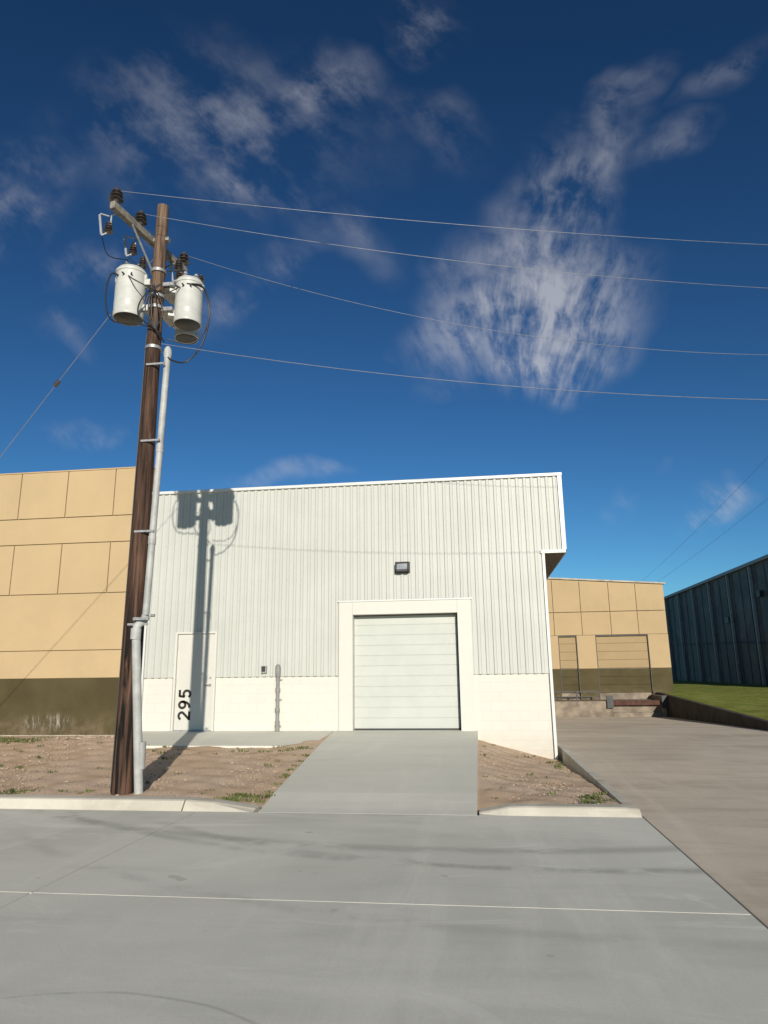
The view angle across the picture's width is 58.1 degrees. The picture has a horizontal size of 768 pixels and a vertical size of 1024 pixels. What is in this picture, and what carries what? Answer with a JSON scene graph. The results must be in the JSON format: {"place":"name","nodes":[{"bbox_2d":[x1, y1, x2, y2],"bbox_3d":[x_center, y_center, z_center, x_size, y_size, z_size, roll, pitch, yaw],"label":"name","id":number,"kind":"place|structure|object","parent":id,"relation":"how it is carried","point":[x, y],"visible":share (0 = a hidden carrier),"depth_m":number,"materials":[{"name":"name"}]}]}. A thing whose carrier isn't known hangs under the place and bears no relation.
{"place":"outdoors","nodes":[
{"label":"outdoors","id":0,"kind":"place"},
{"bbox_2d":[0,733,331,807],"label":"gravel bed","id":1,"kind":"object","parent":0,"point":[203,778],"visible":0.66,"depth_m":11.36,"materials":[{"name":"brown gravel"}]},
{"bbox_2d":[56,735,113,738],"bbox_3d":[-6.674,5.109,15.672,1.522,0.076,0.522,-2,-13,7],"label":"rubble","id":2,"kind":"object","parent":1,"relation":"on","point":[77,737],"visible":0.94,"depth_m":15.68,"materials":[{"name":"stone"}]},
{"bbox_2d":[98,187,209,794],"bbox_3d":[-3.760,-0.334,10.456,1.867,9.750,1.223,9,-16,-36],"label":"utility pole","id":3,"kind":"object","parent":1,"relation":"on","point":[183,294],"visible":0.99,"depth_m":10.81,"materials":[{"name":"brown wood"}]},
{"bbox_2d":[0,259,152,456],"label":"guy wire","id":4,"kind":"object","parent":3,"relation":"attached to","point":[56,384],"visible":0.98,"depth_m":11.44,"materials":[{"name":"metal"}]},
{"bbox_2d":[127,346,171,794],"bbox_3d":[-3.462,0.615,10.082,0.390,6.635,0.294,-2,-13,7],"label":"service riser conduit","id":5,"kind":"object","parent":3,"relation":"attached to","point":[139,751],"visible":0.97,"depth_m":9.89,"materials":[{"name":"plastic"}]},
{"bbox_2d":[122,191,767,399],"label":"overhead lines","id":6,"kind":"object","parent":3,"relation":"attached to","point":[454,323],"visible":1,"depth_m":11.17,"materials":[{"name":"metal"}]},
{"bbox_2d":[0,735,312,802],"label":"weeds","id":7,"kind":"object","parent":1,"relation":"on","point":[229,797],"visible":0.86,"depth_m":10.62,"materials":[{"name":"green plant"}]},
{"bbox_2d":[142,731,332,747],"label":"footpath","id":8,"kind":"structure","parent":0,"point":[232,739],"depth_m":14.66,"materials":[{"name":"concrete"}]},
{"bbox_2d":[141,472,566,759],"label":"white warehouse","id":9,"kind":"structure","parent":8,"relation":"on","point":[326,607],"depth_m":15.94,"materials":[{"name":"paint"}]},
{"bbox_2d":[174,634,214,729],"bbox_3d":[-4.387,3.938,16.083,0.908,2.165,0.060,-2,-13,7],"label":"man door leaf","id":10,"kind":"structure","parent":9,"relation":"in","point":[195,660],"depth_m":16.06,"materials":[{"name":"paint"}]},
{"bbox_2d":[261,666,266,672],"bbox_3d":[-2.747,3.606,15.836,0.120,0.160,0.105,-2,-13,7],"label":"electrical box","id":11,"kind":"object","parent":9,"relation":"attached to","point":[263,669],"visible":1,"depth_m":15.79,"materials":[{"name":"metal"}]},
{"bbox_2d":[274,664,281,731],"bbox_3d":[-2.406,4.208,15.660,0.150,1.480,0.142,-2,-13,7],"label":"riser pipe","id":12,"kind":"object","parent":9,"relation":"attached to","point":[277,725],"visible":0.99,"depth_m":15.63,"materials":[{"name":"metal"}]},
{"bbox_2d":[395,562,409,572],"bbox_3d":[0.417,1.263,15.867,0.340,0.260,0.185,-2,-13,7],"label":"wall light","id":13,"kind":"object","parent":9,"relation":"attached to","point":[402,567],"visible":1,"depth_m":15.81,"materials":[{"name":"metal"}]},
{"bbox_2d":[355,614,459,728],"bbox_3d":[0.513,3.590,15.661,2.386,2.513,0.010,-2,-13,7],"label":"roller door","id":14,"kind":"structure","parent":9,"relation":"in","point":[406,666],"depth_m":15.65,"materials":[{"name":"paint"}]},
{"bbox_2d":[258,730,477,814],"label":"driveway","id":15,"kind":"structure","parent":0,"point":[425,772],"depth_m":10.35,"materials":[{"name":"concrete"}]},
{"bbox_2d":[0,807,767,1023],"bbox_3d":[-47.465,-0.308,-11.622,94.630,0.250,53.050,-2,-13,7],"label":"street","id":16,"kind":"structure","parent":0,"point":[146,917],"depth_m":4.68,"materials":[{"name":"concrete"}]},
{"bbox_2d":[0,467,154,735],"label":"beige warehouse","id":17,"kind":"structure","parent":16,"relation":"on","point":[64,543],"depth_m":16.99,"materials":[{"name":"paint"}]},
{"bbox_2d":[0,794,190,810],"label":"curb","id":18,"kind":"structure","parent":16,"relation":"on","point":[128,803],"depth_m":8.92,"materials":[{"name":"concrete"}]},
{"bbox_2d":[183,797,259,811],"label":"curb","id":19,"kind":"structure","parent":16,"relation":"on","point":[197,804],"depth_m":8.71,"materials":[{"name":"concrete"}]},
{"bbox_2d":[479,803,641,817],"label":"curb","id":20,"kind":"structure","parent":16,"relation":"on","point":[567,810],"depth_m":8.16,"materials":[{"name":"concrete"}]},
{"bbox_2d":[557,741,632,804],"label":"curb","id":21,"kind":"structure","parent":16,"relation":"on","point":[568,757],"depth_m":11.34,"materials":[{"name":"concrete"}]},
{"bbox_2d":[0,0,767,596],"label":"sky","id":22,"kind":"structure","parent":0,"point":[645,119],"materials":[{"name":"blue"}]},
{"bbox_2d":[477,740,619,812],"bbox_3d":[2.458,4.353,11.590,1.760,0.474,6.630,-2,-13,7],"label":"gravel bed","id":23,"kind":"object","parent":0,"point":[485,795],"visible":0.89,"depth_m":10.34,"materials":[{"name":"brown gravel"}]},
{"bbox_2d":[481,744,615,803],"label":"weeds","id":24,"kind":"object","parent":23,"relation":"on","point":[591,797],"visible":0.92,"depth_m":9.06,"materials":[{"name":"green plant"}]},
{"bbox_2d":[555,717,767,926],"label":"yard pavement","id":25,"kind":"structure","parent":0,"point":[696,792],"depth_m":10.53,"materials":[{"name":"concrete"}]},
{"bbox_2d":[549,582,668,699],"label":"warehouse","id":26,"kind":"structure","parent":25,"relation":"on","point":[626,695],"depth_m":33.80,"materials":[{"name":"concrete"}]},
{"bbox_2d":[546,579,670,668],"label":"wall panels","id":27,"kind":"object","parent":26,"relation":"attached to","point":[622,601],"visible":0.73,"depth_m":34.36,"materials":[{"name":"beige concrete"}]},
{"bbox_2d":[558,636,580,692],"bbox_3d":[9.132,7.503,34.135,0.900,2.750,0.140,-2,-13,7],"label":"dock door frame","id":28,"kind":"object","parent":27,"relation":"attached to","point":[577,659],"visible":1,"depth_m":34.12,"materials":[{"name":"metal"}]},
{"bbox_2d":[559,637,577,668],"bbox_3d":[9.133,6.952,34.325,0.840,1.578,0.040,-2,-13,7],"label":"dock door","id":29,"kind":"structure","parent":28,"relation":"attached to","point":[568,650],"depth_m":34.30,"materials":[{"name":"beige metal"}]},
{"bbox_2d":[561,669,579,692],"bbox_3d":[9.149,8.306,34.008,0.840,1.128,0.040,-2,-13,7],"label":"dock door","id":30,"kind":"structure","parent":28,"relation":"attached to","point":[570,679],"depth_m":33.99,"materials":[{"name":"green paint"}]},
{"bbox_2d":[548,577,664,583],"bbox_3d":[9.874,3.423,34.978,8.200,0.684,0.300,-2,-13,7],"label":"parapet cap","id":31,"kind":"object","parent":27,"relation":"attached to","point":[607,580],"visible":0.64,"depth_m":34.64,"materials":[{"name":"metal"}]},
{"bbox_2d":[595,634,652,691],"bbox_3d":[11.708,7.393,33.801,2.500,2.750,0.140,-2,-13,7],"label":"dock door frame","id":32,"kind":"object","parent":27,"relation":"attached to","point":[628,635],"visible":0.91,"depth_m":33.88,"materials":[{"name":"metal"}]},
{"bbox_2d":[596,635,649,667],"bbox_3d":[11.709,6.842,33.991,2.440,1.578,0.040,-2,-13,7],"label":"dock door","id":33,"kind":"structure","parent":32,"relation":"attached to","point":[635,648],"depth_m":33.96,"materials":[{"name":"beige metal"}]},
{"bbox_2d":[599,668,651,692],"bbox_3d":[11.726,8.196,33.675,2.440,1.128,0.040,-2,-13,7],"label":"dock door","id":34,"kind":"structure","parent":32,"relation":"attached to","point":[637,679],"depth_m":33.65,"materials":[{"name":"green paint"}]},
{"bbox_2d":[552,667,673,699],"bbox_3d":[9.939,8.544,33.795,8.000,1.748,0.132,-2,-13,7],"label":"painted base","id":35,"kind":"object","parent":26,"relation":"attached to","point":[662,680],"visible":0.5,"depth_m":33.68,"materials":[{"name":"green paint"}]},
{"bbox_2d":[554,691,667,716],"bbox_3d":[9.504,9.233,32.463,6.820,1.610,2.247,-2,-13,7],"label":"loading dock","id":36,"kind":"object","parent":25,"relation":"on","point":[653,706],"visible":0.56,"depth_m":31.57,"materials":[{"name":"concrete"}]},
{"bbox_2d":[642,816,767,928],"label":"yard joint","id":37,"kind":"object","parent":25,"relation":"on","point":[754,916],"visible":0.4,"depth_m":5.58,"materials":[{"name":"grey concrete"}]},
{"bbox_2d":[656,692,767,730],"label":"retaining wall","id":38,"kind":"structure","parent":25,"relation":"on","point":[682,708],"depth_m":25.40,"materials":[{"name":"concrete"}]},
{"bbox_2d":[642,457,767,580],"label":"overhead wires","id":39,"kind":"object","parent":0,"point":[727,530],"visible":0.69,"depth_m":37.54,"materials":[{"name":"black metal"}]},
{"bbox_2d":[665,680,767,719],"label":"lawn","id":40,"kind":"structure","parent":0,"point":[750,699],"depth_m":30.72,"materials":[{"name":"green plant"}]},
{"bbox_2d":[664,554,767,684],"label":"dark warehouse","id":41,"kind":"structure","parent":40,"relation":"on","point":[717,628],"depth_m":50.29,"materials":[{"name":"metal"}]},
{"bbox_2d":[724,590,767,676],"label":"side door and fixture","id":42,"kind":"structure","parent":41,"relation":"in","point":[759,593],"depth_m":43.03,"materials":[{"name":"metal"}]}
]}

